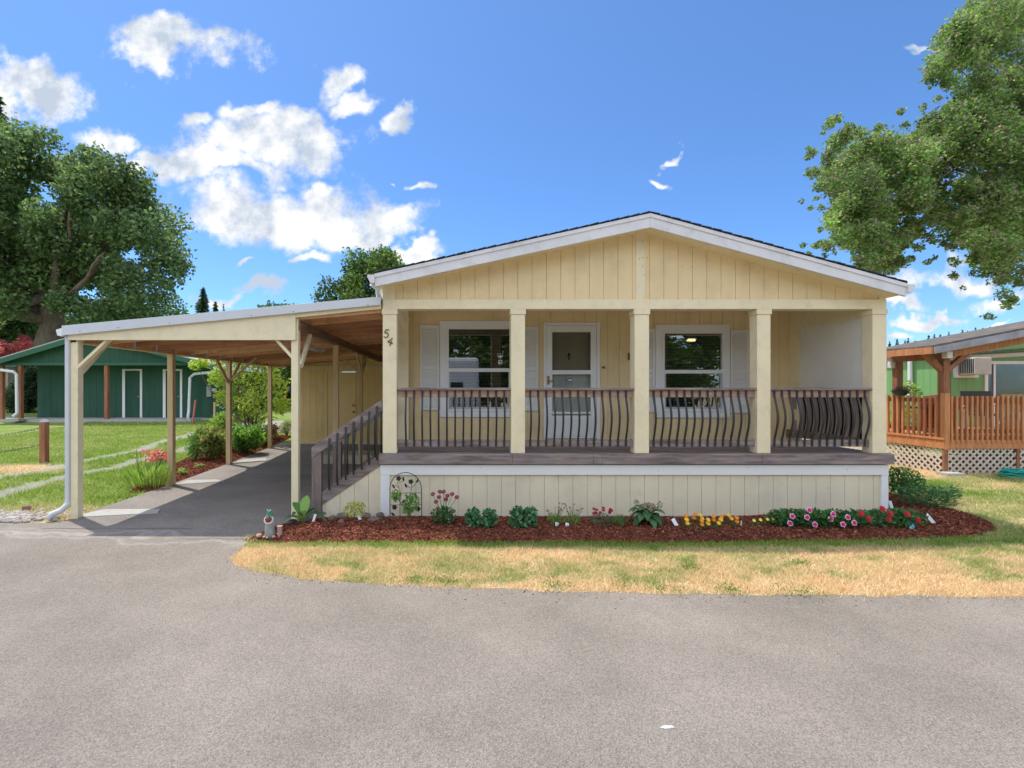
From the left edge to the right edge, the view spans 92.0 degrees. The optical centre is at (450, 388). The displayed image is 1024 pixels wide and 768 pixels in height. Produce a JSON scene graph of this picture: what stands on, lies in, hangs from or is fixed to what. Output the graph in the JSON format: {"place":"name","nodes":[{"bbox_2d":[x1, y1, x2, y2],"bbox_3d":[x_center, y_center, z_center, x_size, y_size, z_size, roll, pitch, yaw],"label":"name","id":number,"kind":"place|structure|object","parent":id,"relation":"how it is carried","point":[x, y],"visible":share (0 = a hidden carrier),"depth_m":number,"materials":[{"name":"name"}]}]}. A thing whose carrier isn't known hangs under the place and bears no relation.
{"place":"outdoors","nodes":[
{"label":"outdoors","id":0,"kind":"place"},
{"bbox_2d":[44,443,382,538],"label":"driveway","id":1,"kind":"structure","parent":0,"point":[241,499],"depth_m":8.11,"materials":[{"name":"grey asphalt"}]},
{"bbox_2d":[82,509,159,516],"bbox_3d":[-4.915,1.852,7.369,1.060,0.012,0.429,0,0,-13],"label":"post footing pad","id":2,"kind":"object","parent":1,"relation":"on","point":[108,512],"visible":0.82,"depth_m":7.29,"materials":[{"name":"concrete"}]},
{"bbox_2d":[175,479,223,484],"bbox_3d":[-4.985,1.852,9.790,0.865,0.012,0.444,0,0,-22],"label":"post footing pad","id":3,"kind":"object","parent":1,"relation":"on","point":[199,481],"visible":1,"depth_m":9.71,"materials":[{"name":"concrete"}]},
{"bbox_2d":[232,458,266,463],"bbox_3d":[-5.060,1.823,12.310,0.814,0.034,0.554,0,0,-27],"label":"post footing pad","id":4,"kind":"object","parent":1,"relation":"on","point":[251,460],"visible":1,"depth_m":12.26,"materials":[{"name":"concrete"}]},
{"bbox_2d":[311,399,382,517],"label":"porch stairs","id":5,"kind":"structure","parent":1,"relation":"on","point":[360,482],"depth_m":7.00,"materials":[{"name":"brown wood"}]},
{"bbox_2d":[232,420,290,432],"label":"back lane","id":6,"kind":"structure","parent":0,"point":[274,422],"depth_m":20.58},
{"bbox_2d":[0,522,1023,767],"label":"road","id":7,"kind":"structure","parent":0,"point":[144,648],"depth_m":3.21,"materials":[{"name":"grey asphalt"}]},
{"bbox_2d":[222,550,1018,611],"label":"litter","id":8,"kind":"object","parent":7,"relation":"on","point":[640,593],"visible":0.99,"depth_m":4.38,"materials":[{"name":"plant"}]},
{"bbox_2d":[660,725,673,728],"bbox_3d":[1.184,1.858,2.690,0.081,0.004,0.030,0,0,0],"label":"road paint mark","id":9,"kind":"object","parent":7,"relation":"on","point":[667,727],"visible":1,"depth_m":2.69,"materials":[{"name":"white paint"}]},
{"bbox_2d":[0,407,1023,596],"bbox_3d":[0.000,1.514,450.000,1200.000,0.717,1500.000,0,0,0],"label":"ground","id":10,"kind":"structure","parent":0,"point":[10,427],"depth_m":6.89,"materials":[{"name":"plant"}]},
{"bbox_2d":[5,386,14,408],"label":"bush","id":11,"kind":"object","parent":10,"relation":"on","point":[7,391],"visible":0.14,"depth_m":28.10,"materials":[{"name":"green plant"}]},
{"bbox_2d":[5,365,17,390],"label":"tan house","id":12,"kind":"structure","parent":10,"relation":"on","point":[9,378],"depth_m":31.11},
{"bbox_2d":[0,97,24,238],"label":"conifer","id":13,"kind":"object","parent":10,"relation":"on","point":[1,110],"depth_m":45.14,"materials":[{"name":"green plant"}]},
{"bbox_2d":[0,334,32,356],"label":"red maple","id":14,"kind":"object","parent":10,"relation":"on","point":[7,348],"visible":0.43,"depth_m":33.82,"materials":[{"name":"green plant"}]},
{"bbox_2d":[5,365,36,412],"bbox_3d":[-21.227,0.040,24.523,1.994,3.251,1.974,0,0,0],"label":"column shrub","id":15,"kind":"object","parent":10,"relation":"on","point":[30,403],"visible":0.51,"depth_m":24.29,"materials":[{"name":"green plant"}]},
{"bbox_2d":[22,505,31,509],"bbox_3d":[-6.423,1.820,7.441,0.146,0.100,0.103,0,0,0],"label":"reddish rock","id":16,"kind":"object","parent":10,"relation":"on","point":[27,507],"visible":0.73,"depth_m":7.41,"materials":[{"name":"stone"}]},
{"bbox_2d":[0,507,87,522],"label":"gravel","id":17,"kind":"structure","parent":10,"relation":"on","point":[14,518],"depth_m":7.02,"materials":[{"name":"grey gravel"}]},
{"bbox_2d":[39,419,48,462],"bbox_3d":[-10.022,1.353,12.100,0.144,1.160,0.144,0,0,0],"label":"chain bollard","id":18,"kind":"object","parent":10,"relation":"on","point":[44,440],"visible":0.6,"depth_m":12.03,"materials":[{"name":"brown wood"}]},
{"bbox_2d":[0,444,38,452],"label":"sagging chain","id":19,"kind":"object","parent":18,"relation":"hanging from","point":[18,449],"visible":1,"depth_m":12.02,"materials":[{"name":"metal"}]},
{"bbox_2d":[0,292,165,348],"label":"background tree","id":20,"kind":"object","parent":10,"relation":"on","point":[11,329],"visible":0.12,"depth_m":40.76,"materials":[{"name":"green plant"}]},
{"bbox_2d":[0,111,197,399],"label":"oak tree","id":21,"kind":"object","parent":10,"relation":"on","point":[51,267],"visible":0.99,"depth_m":29.10,"materials":[{"name":"green plant"}]},
{"bbox_2d":[0,338,265,421],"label":"green building","id":22,"kind":"structure","parent":10,"relation":"on","point":[121,385],"depth_m":22.40,"materials":[{"name":"paint"}]},
{"bbox_2d":[206,386,216,416],"bbox_3d":[-10.861,0.607,22.280,0.470,1.378,0.214,0,0,0],"label":"electric meter","id":23,"kind":"object","parent":22,"relation":"attached to","point":[208,393],"visible":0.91,"depth_m":22.28,"materials":[{"name":"grey metal"}]},
{"bbox_2d":[0,420,290,520],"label":"grass","id":24,"kind":"structure","parent":10,"relation":"on","point":[9,443],"depth_m":12.24,"materials":[{"name":"green plant"}]},
{"bbox_2d":[192,400,195,422],"bbox_3d":[-10.777,1.013,20.600,0.150,1.044,0.090,0,0,0],"label":"garden stake","id":25,"kind":"object","parent":10,"relation":"on","point":[194,411],"visible":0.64,"depth_m":20.57,"materials":[{"name":"paint"}]},
{"bbox_2d":[194,287,210,312],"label":"conifer","id":26,"kind":"object","parent":10,"relation":"on","point":[201,305],"visible":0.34,"depth_m":47.83,"materials":[{"name":"green plant"}]},
{"bbox_2d":[129,435,290,492],"bbox_3d":[-6.250,1.763,12.900,1.700,0.305,8.600,0,0,0],"label":"side mulch bed","id":27,"kind":"object","parent":10,"relation":"on","point":[189,474],"visible":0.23,"depth_m":11.22,"materials":[{"name":"brown wood"}]},
{"bbox_2d":[120,449,171,488],"bbox_3d":[-5.673,1.512,9.150,0.918,0.753,0.594,0,0,0],"label":"daylily clump","id":28,"kind":"object","parent":27,"relation":"on","point":[154,474],"visible":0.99,"depth_m":9.07,"materials":[{"name":"green plant"}]},
{"bbox_2d":[141,449,166,470],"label":"red blanket flowers","id":29,"kind":"object","parent":27,"relation":"on","point":[153,457],"visible":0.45,"depth_m":9.80,"materials":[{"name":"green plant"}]},
{"bbox_2d":[176,467,189,473],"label":"plant","id":30,"kind":"object","parent":27,"relation":"on","point":[180,471],"visible":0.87,"depth_m":10.31,"materials":[{"name":"green plant"}]},
{"bbox_2d":[183,431,201,459],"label":"spiky shrub","id":31,"kind":"object","parent":27,"relation":"on","point":[193,453],"visible":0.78,"depth_m":11.95,"materials":[{"name":"green plant"}]},
{"bbox_2d":[192,423,232,458],"bbox_3d":[-5.949,1.354,12.189,0.931,0.970,0.863,0,0,36],"label":"mixed shrub","id":32,"kind":"object","parent":27,"relation":"on","point":[211,441],"visible":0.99,"depth_m":12.02,"materials":[{"name":"green plant"}]},
{"bbox_2d":[206,411,237,449],"bbox_3d":[-6.306,1.202,13.600,0.770,1.227,0.818,0,0,15],"label":"bright shrub","id":33,"kind":"object","parent":27,"relation":"on","point":[220,421],"visible":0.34,"depth_m":13.46,"materials":[{"name":"green plant"}]},
{"bbox_2d":[232,422,265,452],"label":"bush","id":34,"kind":"object","parent":27,"relation":"on","point":[247,439],"visible":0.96,"depth_m":13.22,"materials":[{"name":"green plant"}]},
{"bbox_2d":[251,421,267,444],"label":"tall herb","id":35,"kind":"object","parent":27,"relation":"on","point":[262,429],"visible":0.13,"depth_m":14.75,"materials":[{"name":"green plant"}]},
{"bbox_2d":[263,423,279,438],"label":"red tinged shrub","id":36,"kind":"object","parent":27,"relation":"on","point":[275,428],"visible":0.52,"depth_m":15.86,"materials":[{"name":"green plant"}]},
{"bbox_2d":[45,297,382,520],"bbox_3d":[-3.326,0.311,11.361,4.688,3.197,9.077,0,0,0],"label":"carport","id":37,"kind":"object","parent":10,"relation":"on","point":[337,331],"visible":0.9,"depth_m":7.01,"materials":[{"name":"beige wood"}]},
{"bbox_2d":[304,344,324,352],"bbox_3d":[-2.780,-0.808,10.050,0.110,0.084,1.200,0,0,0],"label":"tube light","id":38,"kind":"object","parent":37,"relation":"attached to","point":[314,348],"visible":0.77,"depth_m":9.98,"materials":[{"name":"white plastic"}]},
{"bbox_2d":[211,302,218,311],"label":"conifer","id":39,"kind":"object","parent":10,"relation":"on","point":[215,307],"visible":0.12,"depth_m":49.95,"materials":[{"name":"green plant"}]},
{"bbox_2d":[188,358,290,427],"bbox_3d":[-6.671,-0.370,16.251,3.232,4.207,2.159,0,0,0],"label":"vine maple","id":40,"kind":"object","parent":10,"relation":"on","point":[282,402],"visible":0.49,"depth_m":16.02,"materials":[{"name":"green plant"}]},
{"bbox_2d":[235,372,290,406],"bbox_3d":[-11.332,-0.762,32.750,6.685,4.210,6.500,0,0,0],"label":"tree","id":41,"kind":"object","parent":10,"relation":"on","point":[288,392],"depth_m":30.00,"materials":[{"name":"green plant"}]},
{"bbox_2d":[238,300,296,406],"bbox_3d":[-10.479,-1.627,27.067,6.795,6.402,4.483,0,0,0],"label":"leafy tree","id":42,"kind":"object","parent":10,"relation":"on","point":[286,371],"visible":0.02,"depth_m":26.41,"materials":[{"name":"green plant"}]},
{"bbox_2d":[279,419,290,435],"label":"grey leaf shrub","id":43,"kind":"object","parent":10,"relation":"on","point":[285,426],"visible":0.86,"depth_m":17.04,"materials":[{"name":"plant"}]},
{"bbox_2d":[300,357,382,463],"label":"storage shed","id":44,"kind":"structure","parent":10,"relation":"on","point":[316,403],"depth_m":15.45,"materials":[{"name":"yellow paint"}]},
{"bbox_2d":[328,372,355,440],"bbox_3d":[-3.426,0.606,15.446,0.907,2.253,0.109,0,0,0],"label":"door","id":45,"kind":"structure","parent":44,"relation":"in","point":[347,380],"depth_m":15.45,"materials":[{"name":"beige wood"}]},
{"bbox_2d":[310,244,405,302],"bbox_3d":[-6.340,-4.765,37.796,10.182,12.932,9.250,0,0,0],"label":"round tree","id":46,"kind":"object","parent":10,"relation":"on","point":[351,283],"visible":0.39,"depth_m":37.04,"materials":[{"name":"green plant"}]},
{"bbox_2d":[246,492,996,543],"bbox_3d":[2.375,1.807,7.350,10.150,0.222,3.200,0,0,0],"label":"front mulch bed","id":47,"kind":"object","parent":10,"relation":"on","point":[407,529],"visible":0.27,"depth_m":6.06,"materials":[{"name":"brown wood"}]},
{"bbox_2d":[256,509,282,538],"bbox_3d":[-2.227,1.658,6.024,0.309,0.349,0.136,0,0,0],"label":"frog statue","id":48,"kind":"object","parent":47,"relation":"on","point":[269,526],"visible":1,"depth_m":5.99,"materials":[{"name":"white paint"}]},
{"bbox_2d":[287,519,297,523],"bbox_3d":[-2.120,1.788,6.575,0.129,0.064,0.173,0,0,37],"label":"flat stone","id":49,"kind":"object","parent":47,"relation":"on","point":[291,521],"visible":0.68,"depth_m":6.54,"materials":[{"name":"grey stone"}]},
{"bbox_2d":[282,496,326,523],"bbox_3d":[-1.910,1.661,6.473,0.653,0.412,0.363,0,0,0],"label":"hosta","id":50,"kind":"object","parent":47,"relation":"on","point":[302,509],"visible":0.94,"depth_m":6.50,"materials":[{"name":"green plant"}]},
{"bbox_2d":[336,512,348,517],"bbox_3d":[-1.509,1.783,6.836,0.176,0.100,0.125,1,7,-12],"label":"flat stone","id":51,"kind":"object","parent":47,"relation":"on","point":[339,515],"visible":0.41,"depth_m":6.80,"materials":[{"name":"grey stone"}]},
{"bbox_2d":[343,501,365,519],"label":"golden shrub","id":52,"kind":"object","parent":47,"relation":"on","point":[356,509],"visible":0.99,"depth_m":6.46,"materials":[{"name":"yellow plant"}]},
{"bbox_2d":[368,517,379,520],"bbox_3d":[-1.030,1.782,6.618,0.194,0.097,0.135,5,-2,-30],"label":"flat stone","id":53,"kind":"object","parent":47,"relation":"on","point":[374,518],"visible":0.49,"depth_m":6.60,"materials":[{"name":"grey stone"}]},
{"bbox_2d":[376,512,383,516],"bbox_3d":[-0.994,1.784,6.900,0.121,0.090,0.080,-7,6,-26],"label":"flat stone","id":54,"kind":"object","parent":47,"relation":"on","point":[379,514],"visible":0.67,"depth_m":6.87,"materials":[{"name":"grey stone"}]},
{"bbox_2d":[389,472,421,516],"bbox_3d":[-0.619,1.527,6.778,0.453,0.733,0.013,0,0,0],"label":"garden trellis","id":55,"kind":"object","parent":47,"relation":"on","point":[411,481],"visible":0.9,"depth_m":6.78,"materials":[{"name":"black metal"}]},
{"bbox_2d":[391,489,420,518],"bbox_3d":[-0.593,1.532,6.459,0.401,0.420,0.183,0,0,0],"label":"rose sapling","id":56,"kind":"object","parent":47,"relation":"on","point":[394,496],"visible":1,"depth_m":6.44,"materials":[{"name":"green plant"}]},
{"bbox_2d":[430,490,458,524],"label":"maroon daisies","id":57,"kind":"object","parent":47,"relation":"on","point":[445,514],"visible":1,"depth_m":6.37,"materials":[{"name":"green plant"}]},
{"bbox_2d":[464,506,498,528],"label":"shrub","id":58,"kind":"object","parent":47,"relation":"on","point":[473,517],"visible":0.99,"depth_m":6.27,"materials":[{"name":"green plant"}]},
{"bbox_2d":[508,505,537,527],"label":"leafy seedling","id":59,"kind":"object","parent":47,"relation":"on","point":[518,513],"visible":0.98,"depth_m":6.28,"materials":[{"name":"green plant"}]},
{"bbox_2d":[546,502,564,525],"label":"wispy flowers","id":60,"kind":"object","parent":47,"relation":"on","point":[557,518],"visible":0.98,"depth_m":6.45,"materials":[{"name":"green plant"}]},
{"bbox_2d":[564,503,583,524],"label":"wispy flowers","id":61,"kind":"object","parent":47,"relation":"on","point":[572,519],"visible":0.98,"depth_m":6.44,"materials":[{"name":"green plant"}]},
{"bbox_2d":[589,506,613,526],"bbox_3d":[1.969,1.673,6.400,0.310,0.273,0.315,0,0,0],"label":"crimson dianthus","id":62,"kind":"object","parent":47,"relation":"on","point":[610,510],"visible":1,"depth_m":6.36,"materials":[{"name":"green plant"}]},
{"bbox_2d":[610,513,627,525],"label":"feathery herb","id":63,"kind":"object","parent":47,"relation":"on","point":[616,518],"visible":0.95,"depth_m":6.40,"materials":[{"name":"green plant"}]},
{"bbox_2d":[628,499,665,528],"bbox_3d":[2.575,1.653,6.455,0.480,0.380,0.480,0,0,0],"label":"hydrangea","id":64,"kind":"object","parent":47,"relation":"on","point":[645,510],"visible":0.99,"depth_m":6.37,"materials":[{"name":"green plant"}]},
{"bbox_2d":[682,518,691,528],"bbox_3d":[3.006,1.719,6.239,0.119,0.168,0.114,0,0,0],"label":"marigold","id":65,"kind":"object","parent":47,"relation":"on","point":[687,522],"visible":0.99,"depth_m":6.21,"materials":[{"name":"yellow plant"}]},
{"bbox_2d":[689,512,696,522],"bbox_3d":[3.194,1.721,6.501,0.119,0.172,0.118,0,0,0],"label":"marigold","id":66,"kind":"object","parent":47,"relation":"on","point":[694,516],"visible":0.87,"depth_m":6.47,"materials":[{"name":"orange plant"}]},
{"bbox_2d":[695,513,704,523],"bbox_3d":[3.284,1.717,6.449,0.110,0.167,0.123,0,0,0],"label":"marigold","id":67,"kind":"object","parent":47,"relation":"on","point":[700,515],"visible":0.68,"depth_m":6.42,"materials":[{"name":"yellow plant"}]},
{"bbox_2d":[698,519,705,529],"bbox_3d":[3.169,1.720,6.190,0.106,0.165,0.112,0,0,0],"label":"marigold","id":68,"kind":"object","parent":47,"relation":"on","point":[701,523],"visible":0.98,"depth_m":6.16,"materials":[{"name":"orange plant"}]},
{"bbox_2d":[701,518,710,528],"bbox_3d":[3.236,1.715,6.239,0.123,0.154,0.126,0,0,0],"label":"marigold","id":69,"kind":"object","parent":47,"relation":"on","point":[708,523],"visible":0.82,"depth_m":6.20,"materials":[{"name":"yellow plant"}]},
{"bbox_2d":[710,514,715,524],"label":"marigold","id":70,"kind":"object","parent":47,"relation":"on","point":[713,517],"visible":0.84,"depth_m":6.37,"materials":[{"name":"orange plant"}]},
{"bbox_2d":[712,518,722,529],"bbox_3d":[3.385,1.715,6.232,0.129,0.163,0.117,0,0,0],"label":"marigold","id":71,"kind":"object","parent":47,"relation":"on","point":[718,523],"visible":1,"depth_m":6.21,"materials":[{"name":"yellow plant"}]},
{"bbox_2d":[723,513,733,524],"bbox_3d":[3.637,1.714,6.439,0.119,0.164,0.116,0,0,0],"label":"marigold","id":72,"kind":"object","parent":47,"relation":"on","point":[731,517],"visible":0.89,"depth_m":6.41,"materials":[{"name":"yellow plant"}]},
{"bbox_2d":[730,516,738,526],"bbox_3d":[3.655,1.718,6.318,0.113,0.165,0.116,0,0,37],"label":"marigold","id":73,"kind":"object","parent":47,"relation":"on","point":[736,521],"visible":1,"depth_m":6.29,"materials":[{"name":"orange plant"}]},
{"bbox_2d":[765,508,800,526],"bbox_3d":[4.309,1.664,6.352,0.392,0.262,0.405,0,0,0],"label":"petunia","id":74,"kind":"object","parent":47,"relation":"on","point":[781,519],"visible":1,"depth_m":6.28,"materials":[{"name":"green plant"}]},
{"bbox_2d":[785,507,817,526],"bbox_3d":[4.519,1.651,6.347,0.379,0.304,0.378,0,0,39],"label":"petunia","id":75,"kind":"object","parent":47,"relation":"on","point":[806,519],"visible":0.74,"depth_m":6.25,"materials":[{"name":"green plant"}]},
{"bbox_2d":[807,507,837,526],"bbox_3d":[4.774,1.665,6.320,0.404,0.264,0.384,0,0,0],"label":"petunia","id":76,"kind":"object","parent":47,"relation":"on","point":[831,519],"visible":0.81,"depth_m":6.23,"materials":[{"name":"green plant"}]},
{"bbox_2d":[821,508,857,526],"bbox_3d":[4.987,1.662,6.307,0.398,0.241,0.368,0,0,0],"label":"petunia","id":77,"kind":"object","parent":47,"relation":"on","point":[842,515],"visible":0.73,"depth_m":6.21,"materials":[{"name":"green plant"}]},
{"bbox_2d":[846,508,877,526],"bbox_3d":[5.246,1.654,6.292,0.367,0.248,0.365,0,0,0],"label":"red zinnia","id":78,"kind":"object","parent":47,"relation":"on","point":[859,514],"visible":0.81,"depth_m":6.20,"materials":[{"name":"green plant"}]},
{"bbox_2d":[863,506,897,526],"bbox_3d":[5.484,1.625,6.273,0.365,0.315,0.358,0,0,0],"label":"red zinnia","id":79,"kind":"object","parent":47,"relation":"on","point":[888,520],"visible":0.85,"depth_m":6.18,"materials":[{"name":"green plant"}]},
{"bbox_2d":[880,507,915,526],"bbox_3d":[5.687,1.651,6.262,0.363,0.263,0.353,0,0,0],"label":"red zinnia","id":80,"kind":"object","parent":47,"relation":"on","point":[907,514],"visible":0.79,"depth_m":6.18,"materials":[{"name":"green plant"}]},
{"bbox_2d":[897,507,928,525],"bbox_3d":[5.854,1.641,6.239,0.359,0.253,0.359,0,0,0],"label":"red zinnia","id":81,"kind":"object","parent":47,"relation":"on","point":[919,518],"visible":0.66,"depth_m":6.18,"materials":[{"name":"green plant"}]},
{"bbox_2d":[893,484,959,507],"bbox_3d":[6.824,1.560,7.045,0.795,0.312,0.658,0,0,0],"label":"juniper","id":82,"kind":"object","parent":47,"relation":"on","point":[931,492],"visible":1,"depth_m":7.02,"materials":[{"name":"green plant"}]},
{"bbox_2d":[926,513,935,522],"bbox_3d":[6.169,1.680,6.311,0.050,0.140,0.004,-29,-15,-9],"label":"plant tag","id":83,"kind":"object","parent":47,"relation":"on","point":[931,520],"visible":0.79,"depth_m":6.31,"materials":[{"name":"plastic"}]},
{"bbox_2d":[915,482,963,499],"bbox_3d":[7.527,1.589,7.553,0.604,0.226,0.486,0,0,0],"label":"juniper","id":84,"kind":"object","parent":47,"relation":"on","point":[959,495],"visible":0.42,"depth_m":7.52,"materials":[{"name":"green plant"}]},
{"bbox_2d":[367,211,915,517],"bbox_3d":[2.570,-0.207,13.804,7.396,4.374,14.392,0,0,0],"label":"mobile home","id":85,"kind":"object","parent":10,"relation":"on","point":[676,367],"visible":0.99,"depth_m":6.97,"materials":[{"name":"yellow paint"}]},
{"bbox_2d":[440,321,509,416],"bbox_3d":[0.511,-0.340,8.718,1.400,1.702,0.127,0,0,0],"label":"window","id":86,"kind":"structure","parent":85,"relation":"in","point":[445,326],"depth_m":8.67,"materials":[{"name":"glass"}]},
{"bbox_2d":[543,322,599,439],"bbox_3d":[2.142,-0.119,8.709,0.993,2.087,0.203,0,0,0],"label":"front door","id":87,"kind":"structure","parent":85,"relation":"in","point":[571,350],"depth_m":8.68,"materials":[{"name":"white paint"}]},
{"bbox_2d":[655,325,729,417],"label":"window","id":88,"kind":"structure","parent":85,"relation":"in","point":[660,330],"depth_m":8.67,"materials":[{"name":"glass"}]},
{"bbox_2d":[888,466,925,495],"bbox_3d":[7.348,1.520,8.003,0.619,0.506,0.608,0,0,0],"label":"box shrub","id":89,"kind":"object","parent":10,"relation":"on","point":[904,480],"visible":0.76,"depth_m":7.92,"materials":[{"name":"green plant"}]},
{"bbox_2d":[797,0,1023,319],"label":"overhanging tree","id":90,"kind":"object","parent":10,"relation":"on","point":[978,123],"visible":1,"depth_m":18.16,"materials":[{"name":"green plant"}]},
{"bbox_2d":[887,402,937,454],"bbox_3d":[12.154,1.177,13.012,1.474,1.771,1.881,0,0,0],"label":"bright shrub","id":91,"kind":"object","parent":10,"relation":"on","point":[912,450],"visible":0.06,"depth_m":12.89,"materials":[{"name":"green plant"}]},
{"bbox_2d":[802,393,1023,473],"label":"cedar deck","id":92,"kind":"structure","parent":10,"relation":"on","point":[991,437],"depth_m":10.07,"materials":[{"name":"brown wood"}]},
{"bbox_2d":[891,386,909,394],"bbox_3d":[10.079,0.054,11.000,0.320,0.212,0.312,0,0,0],"label":"deck planter","id":93,"kind":"object","parent":92,"relation":"on","point":[899,391],"visible":1,"depth_m":10.92,"materials":[{"name":"black metal"}]},
{"bbox_2d":[903,380,922,397],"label":"leggy plant","id":94,"kind":"object","parent":92,"relation":"on","point":[914,388],"visible":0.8,"depth_m":11.96,"materials":[{"name":"green plant"}]},
{"bbox_2d":[910,395,969,428],"bbox_3d":[11.250,0.575,11.300,1.000,0.850,0.576,0,0,0],"label":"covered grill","id":95,"kind":"object","parent":92,"relation":"on","point":[932,412],"visible":0.17,"depth_m":11.20,"materials":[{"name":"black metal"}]},
{"bbox_2d":[960,391,994,428],"bbox_3d":[12.189,0.544,11.346,0.574,0.956,0.669,0,0,40],"label":"patio chair","id":96,"kind":"object","parent":92,"relation":"on","point":[974,393],"visible":0.16,"depth_m":11.51,"materials":[{"name":"black metal"}]},
{"bbox_2d":[936,472,964,476],"bbox_3d":[10.085,1.740,9.900,0.350,0.080,0.240,0,0,0],"label":"paver step","id":97,"kind":"object","parent":10,"relation":"on","point":[956,474],"visible":0.71,"depth_m":9.79,"materials":[{"name":"concrete"}]},
{"bbox_2d":[887,321,1023,454],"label":"green house","id":98,"kind":"structure","parent":10,"relation":"on","point":[925,366],"depth_m":11.26,"materials":[{"name":"wood"}]},
{"bbox_2d":[887,362,894,367],"bbox_3d":[10.110,-0.530,11.240,0.120,0.140,0.120,0,0,0],"label":"lamp box","id":99,"kind":"object","parent":98,"relation":"attached to","point":[890,364],"visible":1,"depth_m":11.19,"materials":[{"name":"white plastic"}]},
{"bbox_2d":[942,351,952,357],"bbox_3d":[10.110,-0.680,9.990,0.120,0.140,0.120,0,0,0],"label":"lamp box","id":100,"kind":"object","parent":98,"relation":"attached to","point":[947,354],"visible":0.93,"depth_m":9.93,"materials":[{"name":"white plastic"}]},
{"bbox_2d":[953,355,991,377],"bbox_3d":[13.625,-0.583,12.774,0.623,0.604,0.449,0,0,0],"label":"air conditioner","id":101,"kind":"object","parent":98,"relation":"attached to","point":[972,366],"visible":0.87,"depth_m":12.62,"materials":[{"name":"white paint"}]},
{"bbox_2d":[984,361,1023,426],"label":"sliding door","id":102,"kind":"structure","parent":98,"relation":"in","point":[1006,378],"depth_m":13.01,"materials":[{"name":"grey glass"}]},
{"bbox_2d":[887,458,1023,537],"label":"grass","id":103,"kind":"structure","parent":10,"relation":"on","point":[979,478],"depth_m":8.27,"materials":[{"name":"green plant"}]},
{"bbox_2d":[998,467,1023,478],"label":"garden hose","id":104,"kind":"object","parent":103,"relation":"on","point":[1007,472],"visible":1,"depth_m":9.62,"materials":[{"name":"teal rubber"}]},
{"bbox_2d":[0,0,1023,346],"label":"sky","id":105,"kind":"structure","parent":0,"point":[291,134],"materials":[{"name":"blue"}]},
{"bbox_2d":[226,528,1023,602],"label":"grass","id":106,"kind":"structure","parent":0,"point":[991,544],"depth_m":5.17,"materials":[{"name":"beige plant"}]}
]}

